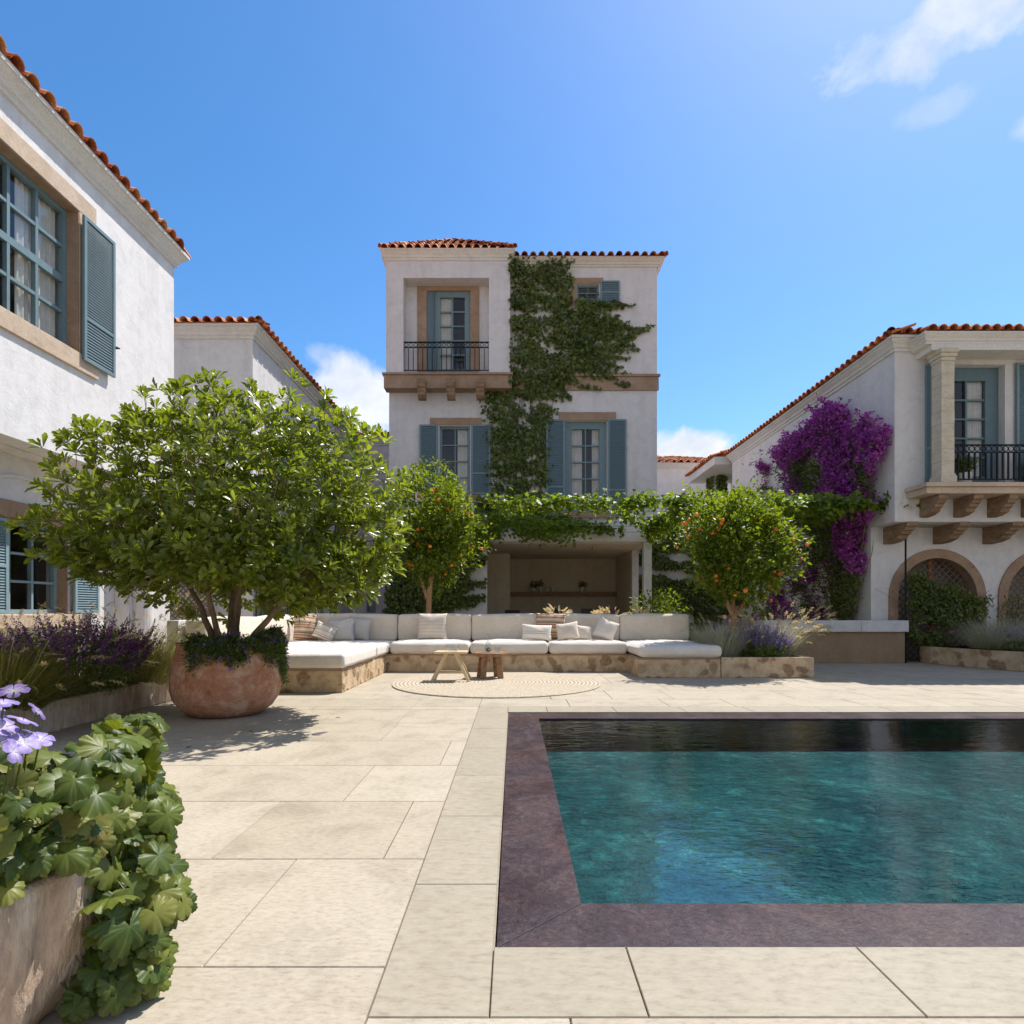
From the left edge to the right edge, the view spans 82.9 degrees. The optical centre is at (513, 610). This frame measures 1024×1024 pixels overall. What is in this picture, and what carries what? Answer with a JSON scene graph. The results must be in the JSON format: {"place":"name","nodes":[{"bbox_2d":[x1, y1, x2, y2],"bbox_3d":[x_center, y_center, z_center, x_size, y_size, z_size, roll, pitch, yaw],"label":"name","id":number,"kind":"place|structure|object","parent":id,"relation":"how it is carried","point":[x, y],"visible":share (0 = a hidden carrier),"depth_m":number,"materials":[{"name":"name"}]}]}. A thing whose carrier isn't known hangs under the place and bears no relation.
{"place":"outdoors","nodes":[
{"label":"outdoors","id":0,"kind":"place"},
{"bbox_2d":[365,698,648,1023],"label":"ground","id":1,"kind":"structure","parent":0,"point":[496,893],"depth_m":2.12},
{"bbox_2d":[163,315,360,619],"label":"house","id":2,"kind":"structure","parent":1,"relation":"on","point":[239,349],"depth_m":12.10,"materials":[{"name":"paint"}]},
{"bbox_2d":[278,429,285,481],"bbox_3d":[-5.620,-3.800,13.650,0.140,1.500,0.900,0,0,0],"label":"window","id":3,"kind":"structure","parent":2,"relation":"in","point":[283,460],"depth_m":14.03,"materials":[{"name":"paint"}]},
{"bbox_2d":[0,0,1023,946],"label":"sky","id":4,"kind":"structure","parent":0,"point":[816,179],"materials":[{"name":"blue"}]},
{"bbox_2d":[38,647,1023,1023],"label":"paving","id":5,"kind":"structure","parent":0,"point":[302,845],"depth_m":2.98,"materials":[{"name":"beige stone"}]},
{"bbox_2d":[0,849,111,1023],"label":"stone pot","id":6,"kind":"object","parent":5,"relation":"on","point":[44,923],"visible":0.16,"depth_m":1.43,"materials":[{"name":"stone"}]},
{"bbox_2d":[0,684,197,1023],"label":"trailing geranium","id":7,"kind":"object","parent":6,"relation":"in","point":[107,787],"visible":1,"depth_m":1.51,"materials":[{"name":"green plant"}]},
{"bbox_2d":[2,678,171,735],"bbox_3d":[-4.875,0.915,5.675,1.750,0.270,2.750,0,0,0],"label":"stone planter","id":8,"kind":"object","parent":5,"relation":"on","point":[60,717],"visible":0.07,"depth_m":5.50,"materials":[{"name":"stone"}]},
{"bbox_2d":[0,613,84,684],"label":"fountain grass","id":9,"kind":"object","parent":8,"relation":"in","point":[21,629],"depth_m":6.29,"materials":[{"name":"plant"}]},
{"bbox_2d":[0,602,147,708],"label":"lavender plant","id":10,"kind":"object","parent":8,"relation":"in","point":[6,654],"depth_m":5.21,"materials":[{"name":"purple plant"}]},
{"bbox_2d":[0,607,162,696],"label":"salvia","id":11,"kind":"object","parent":8,"relation":"on","point":[121,646],"visible":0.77,"depth_m":5.60,"materials":[{"name":"purple plant"}]},
{"bbox_2d":[0,602,191,721],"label":"fountain grass","id":12,"kind":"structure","parent":8,"relation":"in","point":[13,677],"depth_m":4.80,"materials":[{"name":"plant"}]},
{"bbox_2d":[27,593,248,685],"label":"fountain grass","id":13,"kind":"object","parent":8,"relation":"in","point":[163,657],"depth_m":6.36,"materials":[{"name":"green plant"}]},
{"bbox_2d":[0,35,190,673],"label":"house","id":14,"kind":"structure","parent":5,"relation":"on","point":[94,253],"depth_m":7.46,"materials":[{"name":"paint"}]},
{"bbox_2d":[9,520,56,612],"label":"window","id":15,"kind":"structure","parent":14,"relation":"in","point":[27,582],"depth_m":8.27,"materials":[{"name":"blue glass"}]},
{"bbox_2d":[0,152,66,344],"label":"window","id":16,"kind":"structure","parent":14,"relation":"in","point":[28,274],"depth_m":7.01,"materials":[{"name":"paint"}]},
{"bbox_2d":[170,584,210,619],"bbox_3d":[-6.560,0.025,11.600,0.980,2.050,0.060,0,0,0],"label":"lattice screen","id":17,"kind":"object","parent":5,"relation":"on","point":[207,611],"visible":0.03,"depth_m":11.59,"materials":[{"name":"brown wood"}]},
{"bbox_2d":[169,642,281,717],"bbox_3d":[-2.939,0.682,5.950,1.036,0.735,1.036,0,0,0],"label":"terracotta pot","id":18,"kind":"object","parent":5,"relation":"on","point":[218,690],"visible":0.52,"depth_m":5.54,"materials":[{"name":"ceramic"}]},
{"bbox_2d":[0,366,415,637],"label":"potted tree","id":19,"kind":"object","parent":18,"relation":"in","point":[233,555],"visible":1,"depth_m":5.22,"materials":[{"name":"green plant"}]},
{"bbox_2d":[180,624,290,686],"bbox_3d":[-2.699,0.474,5.897,0.704,0.681,1.234,0,0,13],"label":"trailing plant","id":20,"kind":"object","parent":18,"relation":"in","point":[224,644],"visible":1,"depth_m":5.53,"materials":[{"name":"green plant"}]},
{"bbox_2d":[351,431,388,613],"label":"house","id":21,"kind":"structure","parent":5,"relation":"on","point":[380,446],"depth_m":19.90,"materials":[{"name":"paint"}]},
{"bbox_2d":[368,596,375,611],"bbox_3d":[-4.900,-0.400,20.055,0.300,0.900,0.070,0,0,0],"label":"window","id":22,"kind":"structure","parent":21,"relation":"in","point":[375,596],"depth_m":20.02,"materials":[{"name":"paint"}]},
{"bbox_2d":[373,455,495,612],"bbox_3d":[-1.698,-1.078,11.814,2.741,4.258,2.289,0,0,0],"label":"orange tree","id":23,"kind":"object","parent":5,"relation":"on","point":[437,525],"visible":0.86,"depth_m":11.56,"materials":[{"name":"green plant"}]},
{"bbox_2d":[167,620,719,692],"bbox_3d":[-0.600,0.585,9.290,7.700,0.930,3.720,0,0,0],"label":"stone bench","id":24,"kind":"object","parent":5,"relation":"on","point":[322,680],"visible":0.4,"depth_m":9.35,"materials":[{"name":"stone"}]},
{"bbox_2d":[285,646,375,668],"bbox_3d":[-3.220,0.634,8.270,2.133,0.215,1.771,0,0,0],"label":"seat cushion","id":25,"kind":"object","parent":24,"relation":"on","point":[302,657],"visible":0.41,"depth_m":7.53,"materials":[{"name":"white fabric"}]},
{"bbox_2d":[185,616,261,640],"bbox_3d":[-4.128,0.316,8.349,0.326,0.490,1.727,0,0,0],"label":"back cushion","id":26,"kind":"object","parent":25,"relation":"on","point":[248,625],"visible":0.27,"depth_m":8.41,"materials":[{"name":"fabric"}]},
{"bbox_2d":[288,640,397,656],"bbox_3d":[-3.221,0.632,10.085,2.135,0.222,1.849,0,0,0],"label":"seat cushion","id":27,"kind":"object","parent":24,"relation":"on","point":[382,647],"visible":0.34,"depth_m":9.67,"materials":[{"name":"white fabric"}]},
{"bbox_2d":[257,615,296,640],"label":"back cushion","id":28,"kind":"object","parent":27,"relation":"on","point":[289,631],"visible":0.2,"depth_m":10.09,"materials":[{"name":"fabric"}]},
{"bbox_2d":[293,614,317,640],"bbox_3d":[-3.722,0.279,10.368,0.460,0.520,0.212,9,-21,-43],"label":"throw pillow","id":29,"kind":"object","parent":27,"relation":"on","point":[304,629],"visible":0.83,"depth_m":10.27,"materials":[{"name":"beige fabric"}]},
{"bbox_2d":[312,620,337,640],"bbox_3d":[-3.324,0.366,10.188,0.360,0.300,0.141,25,-29,-18],"label":"throw pillow","id":30,"kind":"object","parent":27,"relation":"on","point":[323,631],"visible":0.96,"depth_m":10.13,"materials":[{"name":"white fabric"}]},
{"bbox_2d":[328,618,353,640],"bbox_3d":[-3.099,0.343,10.390,0.470,0.420,0.175,-3,-20,-6],"label":"throw pillow","id":31,"kind":"object","parent":27,"relation":"on","point":[344,631],"visible":0.84,"depth_m":10.33,"materials":[{"name":"grey fabric"}]},
{"bbox_2d":[285,613,398,639],"bbox_3d":[-3.222,0.297,10.844,2.135,0.516,0.308,0,0,0],"label":"back cushion","id":32,"kind":"object","parent":27,"relation":"on","point":[383,626],"visible":0.36,"depth_m":10.70,"materials":[{"name":"fabric"}]},
{"bbox_2d":[350,616,371,639],"bbox_3d":[-2.815,0.328,10.562,0.400,0.420,0.153,7,-11,0],"label":"throw pillow","id":33,"kind":"object","parent":27,"relation":"on","point":[361,628],"visible":0.84,"depth_m":10.50,"materials":[{"name":"grey fabric"}]},
{"bbox_2d":[390,639,472,653],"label":"seat cushion","id":34,"kind":"object","parent":24,"relation":"on","point":[420,646],"visible":0.78,"depth_m":9.96,"materials":[{"name":"white fabric"}]},
{"bbox_2d":[417,613,447,638],"bbox_3d":[-1.480,0.286,10.515,0.564,0.504,0.180,0,-13,0],"label":"throw pillow","id":35,"kind":"object","parent":34,"relation":"on","point":[432,626],"visible":0.99,"depth_m":10.45,"materials":[{"name":"beige fabric"}]},
{"bbox_2d":[398,613,471,639],"bbox_3d":[-1.473,0.298,10.844,1.375,0.516,0.308,0,0,0],"label":"back cushion","id":36,"kind":"object","parent":34,"relation":"on","point":[459,626],"visible":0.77,"depth_m":10.70,"materials":[{"name":"fabric"}]},
{"bbox_2d":[470,639,547,653],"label":"seat cushion","id":37,"kind":"object","parent":24,"relation":"on","point":[517,646],"visible":0.92,"depth_m":9.96,"materials":[{"name":"white fabric"}]},
{"bbox_2d":[521,624,551,640],"bbox_3d":[0.405,0.382,10.323,0.540,0.290,0.161,3,-17,-3],"label":"throw pillow","id":38,"kind":"object","parent":37,"relation":"on","point":[536,632],"visible":1,"depth_m":10.27,"materials":[{"name":"white fabric"}]},
{"bbox_2d":[472,613,618,640],"bbox_3d":[0.585,0.300,10.846,2.744,0.514,0.314,0,0,0],"label":"back cushion","id":39,"kind":"object","parent":37,"relation":"on","point":[496,626],"visible":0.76,"depth_m":10.70,"materials":[{"name":"fabric"}]},
{"bbox_2d":[546,639,626,653],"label":"seat cushion","id":40,"kind":"object","parent":24,"relation":"on","point":[584,646],"visible":0.86,"depth_m":9.96,"materials":[{"name":"white fabric"}]},
{"bbox_2d":[536,613,565,638],"bbox_3d":[0.667,0.282,10.597,0.560,0.490,0.168,2,-9,0],"label":"throw pillow","id":41,"kind":"object","parent":40,"relation":"on","point":[548,619],"visible":0.65,"depth_m":10.55,"materials":[{"name":"beige fabric"}]},
{"bbox_2d":[555,621,579,640],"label":"throw pillow","id":42,"kind":"object","parent":40,"relation":"on","point":[567,631],"visible":0.99,"depth_m":10.25,"materials":[{"name":"fabric"}]},
{"bbox_2d":[577,625,591,639],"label":"throw pillow","id":43,"kind":"object","parent":40,"relation":"on","point":[584,632],"visible":0.84,"depth_m":10.35,"materials":[{"name":"fabric"}]},
{"bbox_2d":[592,616,619,640],"bbox_3d":[1.638,0.327,10.345,0.380,0.380,0.165,23,-14,8],"label":"throw pillow","id":44,"kind":"object","parent":40,"relation":"on","point":[605,629],"visible":0.98,"depth_m":10.29,"materials":[{"name":"white fabric"}]},
{"bbox_2d":[622,639,721,657],"bbox_3d":[2.621,0.627,10.026,1.337,0.240,1.965,0,0,0],"label":"seat cushion","id":45,"kind":"object","parent":24,"relation":"on","point":[648,648],"visible":0.86,"depth_m":9.09,"materials":[{"name":"white fabric"}]},
{"bbox_2d":[619,613,688,640],"bbox_3d":[2.599,0.301,10.845,1.297,0.517,0.309,0,0,0],"label":"back cushion","id":46,"kind":"object","parent":45,"relation":"on","point":[651,626],"visible":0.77,"depth_m":10.70,"materials":[{"name":"fabric"}]},
{"bbox_2d":[392,671,600,697],"bbox_3d":[-0.250,1.040,8.460,3.000,0.018,3.000,0,0,0],"label":"rug","id":47,"kind":"object","parent":5,"relation":"on","point":[516,684],"visible":0.91,"depth_m":8.03,"materials":[{"name":"beige wicker"}]},
{"bbox_2d":[430,650,471,681],"bbox_3d":[-0.930,0.813,8.620,0.585,0.436,0.375,0,0,0],"label":"stool","id":48,"kind":"object","parent":47,"relation":"on","point":[464,671],"visible":1,"depth_m":8.50,"materials":[{"name":"brown wood"}]},
{"bbox_2d":[473,651,507,678],"bbox_3d":[-0.365,0.833,8.982,0.534,0.394,0.534,0,0,0],"label":"side table","id":49,"kind":"object","parent":47,"relation":"on","point":[483,656],"visible":1,"depth_m":8.84,"materials":[{"name":"brown wood"}]},
{"bbox_2d":[505,610,519,613],"bbox_3d":[-0.050,0.510,17.490,0.440,1.080,0.460,0,0,0],"label":"dining chair","id":50,"kind":"object","parent":5,"relation":"on","point":[511,611],"visible":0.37,"depth_m":17.26,"materials":[{"name":"black wood"}]},
{"bbox_2d":[378,238,668,615],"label":"house","id":51,"kind":"structure","parent":5,"relation":"on","point":[449,328],"depth_m":16.30,"materials":[{"name":"paint"}]},
{"bbox_2d":[381,514,488,614],"bbox_3d":[-2.179,-0.847,16.140,2.998,3.975,0.443,0,0,0],"label":"ivy","id":52,"kind":"object","parent":51,"relation":"attached to","point":[463,583],"visible":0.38,"depth_m":16.09,"materials":[{"name":"green plant"}]},
{"bbox_2d":[434,292,469,371],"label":"door","id":53,"kind":"structure","parent":51,"relation":"in","point":[451,309],"depth_m":16.56,"materials":[{"name":"paint"}]},
{"bbox_2d":[440,427,469,494],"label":"window","id":54,"kind":"structure","parent":51,"relation":"in","point":[454,441],"depth_m":16.52,"materials":[{"name":"paint"}]},
{"bbox_2d":[527,581,536,591],"bbox_3d":[0.728,-0.921,21.301,0.397,0.439,0.339,0,0,-19],"label":"vase","id":55,"kind":"object","parent":51,"relation":"on","point":[534,586],"visible":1,"depth_m":21.30,"materials":[{"name":"ceramic"}]},
{"bbox_2d":[535,580,543,591],"bbox_3d":[0.965,-0.943,21.335,0.410,0.483,0.308,0,0,-28],"label":"vase","id":56,"kind":"object","parent":51,"relation":"on","point":[540,586],"visible":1,"depth_m":21.30,"materials":[{"name":"ceramic"}]},
{"bbox_2d":[479,253,655,510],"bbox_3d":[1.489,-6.231,16.097,4.985,7.570,0.518,0,0,0],"label":"ivy","id":57,"kind":"object","parent":51,"relation":"attached to","point":[577,359],"visible":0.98,"depth_m":16.18,"materials":[{"name":"green plant"}]},
{"bbox_2d":[578,579,587,591],"bbox_3d":[2.546,-0.936,21.343,0.385,0.469,0.295,0,0,0],"label":"vase","id":58,"kind":"object","parent":51,"relation":"on","point":[582,586],"visible":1,"depth_m":21.30,"materials":[{"name":"ceramic"}]},
{"bbox_2d":[565,422,605,511],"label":"window","id":59,"kind":"structure","parent":51,"relation":"in","point":[585,442],"depth_m":16.49,"materials":[{"name":"paint"}]},
{"bbox_2d":[577,286,598,302],"bbox_3d":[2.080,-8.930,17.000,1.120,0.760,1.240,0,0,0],"label":"window","id":60,"kind":"structure","parent":51,"relation":"in","point":[580,293],"depth_m":16.44,"materials":[{"name":"paint"}]},
{"bbox_2d":[543,603,572,612],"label":"dried plant","id":61,"kind":"object","parent":5,"relation":"on","point":[548,609],"visible":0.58,"depth_m":11.50,"materials":[{"name":"beige plant"}]},
{"bbox_2d":[555,608,567,612],"bbox_3d":[1.420,0.485,17.490,0.400,1.130,0.460,0,0,0],"label":"dining chair","id":62,"kind":"object","parent":5,"relation":"on","point":[556,610],"visible":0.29,"depth_m":17.26,"materials":[{"name":"black wood"}]},
{"bbox_2d":[581,609,599,613],"bbox_3d":[2.280,0.490,17.490,0.560,1.120,0.460,0,0,0],"label":"dining chair","id":63,"kind":"object","parent":5,"relation":"on","point":[585,611],"visible":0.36,"depth_m":17.26,"materials":[{"name":"black wood"}]},
{"bbox_2d":[590,605,628,613],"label":"dried plant","id":64,"kind":"object","parent":5,"relation":"on","point":[601,610],"visible":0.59,"depth_m":11.44,"materials":[{"name":"beige plant"}]},
{"bbox_2d":[335,502,906,662],"bbox_3d":[2.150,-0.590,13.961,11.536,3.280,4.558,0,0,0],"label":"wire pergola","id":65,"kind":"object","parent":5,"relation":"on","point":[668,511],"visible":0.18,"depth_m":11.70,"materials":[{"name":"metal"}]},
{"bbox_2d":[460,487,920,552],"bbox_3d":[3.413,-2.297,13.716,9.768,1.907,5.309,0,0,0],"label":"grape vine","id":66,"kind":"object","parent":65,"relation":"attached to","point":[825,508],"visible":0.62,"depth_m":11.84,"materials":[{"name":"green plant"}]},
{"bbox_2d":[629,605,649,613],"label":"dried plant","id":67,"kind":"object","parent":5,"relation":"on","point":[641,610],"visible":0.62,"depth_m":11.47,"materials":[{"name":"beige plant"}]},
{"bbox_2d":[629,588,690,617],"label":"citrus shrub","id":68,"kind":"object","parent":5,"relation":"on","point":[656,609],"visible":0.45,"depth_m":11.68,"materials":[{"name":"green plant"}]},
{"bbox_2d":[639,529,738,633],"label":"garden wall","id":69,"kind":"structure","parent":5,"relation":"on","point":[678,574],"depth_m":19.20,"materials":[{"name":"paint"}]},
{"bbox_2d":[639,524,741,640],"bbox_3d":[5.728,-0.974,19.073,3.592,4.251,0.415,0,0,0],"label":"ivy","id":70,"kind":"object","parent":69,"relation":"attached to","point":[686,593],"visible":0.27,"depth_m":19.01,"materials":[{"name":"green plant"}]},
{"bbox_2d":[368,707,1023,1020],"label":"pool paving border","id":71,"kind":"object","parent":5,"relation":"attached to","point":[439,964],"visible":1,"depth_m":1.70,"materials":[{"name":"beige stone"}]},
{"bbox_2d":[718,651,813,677],"bbox_3d":[3.991,0.890,9.860,1.458,0.320,1.480,0,0,0],"label":"stone planter","id":72,"kind":"object","parent":5,"relation":"on","point":[796,666],"visible":0.62,"depth_m":9.12,"materials":[{"name":"stone"}]},
{"bbox_2d":[674,606,783,656],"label":"feather grass","id":73,"kind":"object","parent":72,"relation":"on","point":[725,644],"depth_m":9.35,"materials":[{"name":"green plant"}]},
{"bbox_2d":[705,614,774,655],"bbox_3d":[3.974,0.407,10.080,1.262,0.763,0.904,0,0,0],"label":"catmint","id":74,"kind":"object","parent":72,"relation":"on","point":[745,627],"visible":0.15,"depth_m":9.97,"materials":[{"name":"green plant"}]},
{"bbox_2d":[673,475,815,649],"bbox_3d":[3.942,-0.745,9.794,2.306,3.090,2.043,0,0,-40],"label":"orange tree","id":75,"kind":"object","parent":72,"relation":"in","point":[722,561],"visible":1,"depth_m":9.50,"materials":[{"name":"green plant"}]},
{"bbox_2d":[727,622,796,656],"bbox_3d":[4.006,0.507,9.438,1.153,0.668,0.864,0,0,15],"label":"lavender","id":76,"kind":"object","parent":72,"relation":"on","point":[757,650],"visible":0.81,"depth_m":9.30,"materials":[{"name":"purple plant"}]},
{"bbox_2d":[717,602,836,656],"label":"feather grass","id":77,"kind":"object","parent":72,"relation":"in","point":[790,653],"depth_m":9.48,"materials":[{"name":"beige plant"}]},
{"bbox_2d":[540,723,1023,903],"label":"pool basin","id":78,"kind":"object","parent":5,"relation":"in","point":[662,819],"visible":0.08,"depth_m":3.93,"materials":[{"name":"liquid"}]},
{"bbox_2d":[496,713,1023,947],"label":"pool coping","id":79,"kind":"object","parent":78,"relation":"on","point":[540,905],"visible":0.84,"depth_m":2.05,"materials":[{"name":"stone"}]},
{"bbox_2d":[755,620,908,662],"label":"seat wall","id":80,"kind":"structure","parent":5,"relation":"on","point":[863,641],"depth_m":11.66,"materials":[{"name":"stone"}]},
{"bbox_2d":[685,323,1023,659],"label":"house","id":81,"kind":"structure","parent":5,"relation":"on","point":[938,398],"depth_m":11.51,"materials":[{"name":"paint"}]},
{"bbox_2d":[704,475,728,496],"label":"ivy","id":82,"kind":"object","parent":81,"relation":"attached to","point":[721,480],"visible":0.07,"depth_m":21.54,"materials":[{"name":"green plant"}]},
{"bbox_2d":[743,392,892,619],"bbox_3d":[7.119,-2.043,14.614,0.745,6.197,6.617,0,0,0],"label":"bougainvillea","id":83,"kind":"object","parent":81,"relation":"attached to","point":[841,474],"visible":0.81,"depth_m":13.01,"materials":[{"name":"purple plant"}]},
{"bbox_2d":[954,454,978,481],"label":"potted plant","id":84,"kind":"object","parent":81,"relation":"on","point":[966,467],"visible":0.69,"depth_m":11.01,"materials":[{"name":"green plant"}]},
{"bbox_2d":[954,368,997,481],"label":"door","id":85,"kind":"structure","parent":81,"relation":"in","point":[975,389],"depth_m":11.49,"materials":[{"name":"paint"}]},
{"bbox_2d":[878,566,1011,651],"bbox_3d":[8.847,0.066,11.799,2.835,1.972,0.559,0,0,0],"label":"climbing shrub","id":86,"kind":"object","parent":5,"relation":"on","point":[934,601],"visible":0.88,"depth_m":11.69,"materials":[{"name":"green plant"}]},
{"bbox_2d":[920,646,1023,671],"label":"stone planter","id":87,"kind":"object","parent":5,"relation":"on","point":[1000,659],"visible":0.98,"depth_m":10.77,"materials":[{"name":"stone"}]},
{"bbox_2d":[925,609,1023,648],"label":"feather grass","id":88,"kind":"object","parent":87,"relation":"on","point":[982,640],"depth_m":10.77,"materials":[{"name":"green plant"}]},
{"bbox_2d":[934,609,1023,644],"bbox_3d":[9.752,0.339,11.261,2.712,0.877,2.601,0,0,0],"label":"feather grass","id":89,"kind":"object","parent":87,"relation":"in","point":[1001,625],"depth_m":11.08,"materials":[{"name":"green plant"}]},
{"bbox_2d":[986,640,1023,650],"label":"ground cover plant","id":90,"kind":"object","parent":87,"relation":"in","point":[1010,646],"visible":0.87,"depth_m":10.43,"materials":[{"name":"green plant"}]},
{"bbox_2d":[996,594,1023,627],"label":"rose bush","id":91,"kind":"object","parent":87,"relation":"in","point":[1016,614],"visible":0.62,"depth_m":11.58,"materials":[{"name":"green plant"}]},
{"bbox_2d":[998,623,1023,648],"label":"lavender","id":92,"kind":"object","parent":87,"relation":"on","point":[1016,635],"visible":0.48,"depth_m":10.56,"materials":[{"name":"plant"}]},
{"bbox_2d":[657,456,730,513],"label":"house","id":93,"kind":"structure","parent":0,"point":[672,471],"depth_m":24.00,"materials":[{"name":"paint"}]},
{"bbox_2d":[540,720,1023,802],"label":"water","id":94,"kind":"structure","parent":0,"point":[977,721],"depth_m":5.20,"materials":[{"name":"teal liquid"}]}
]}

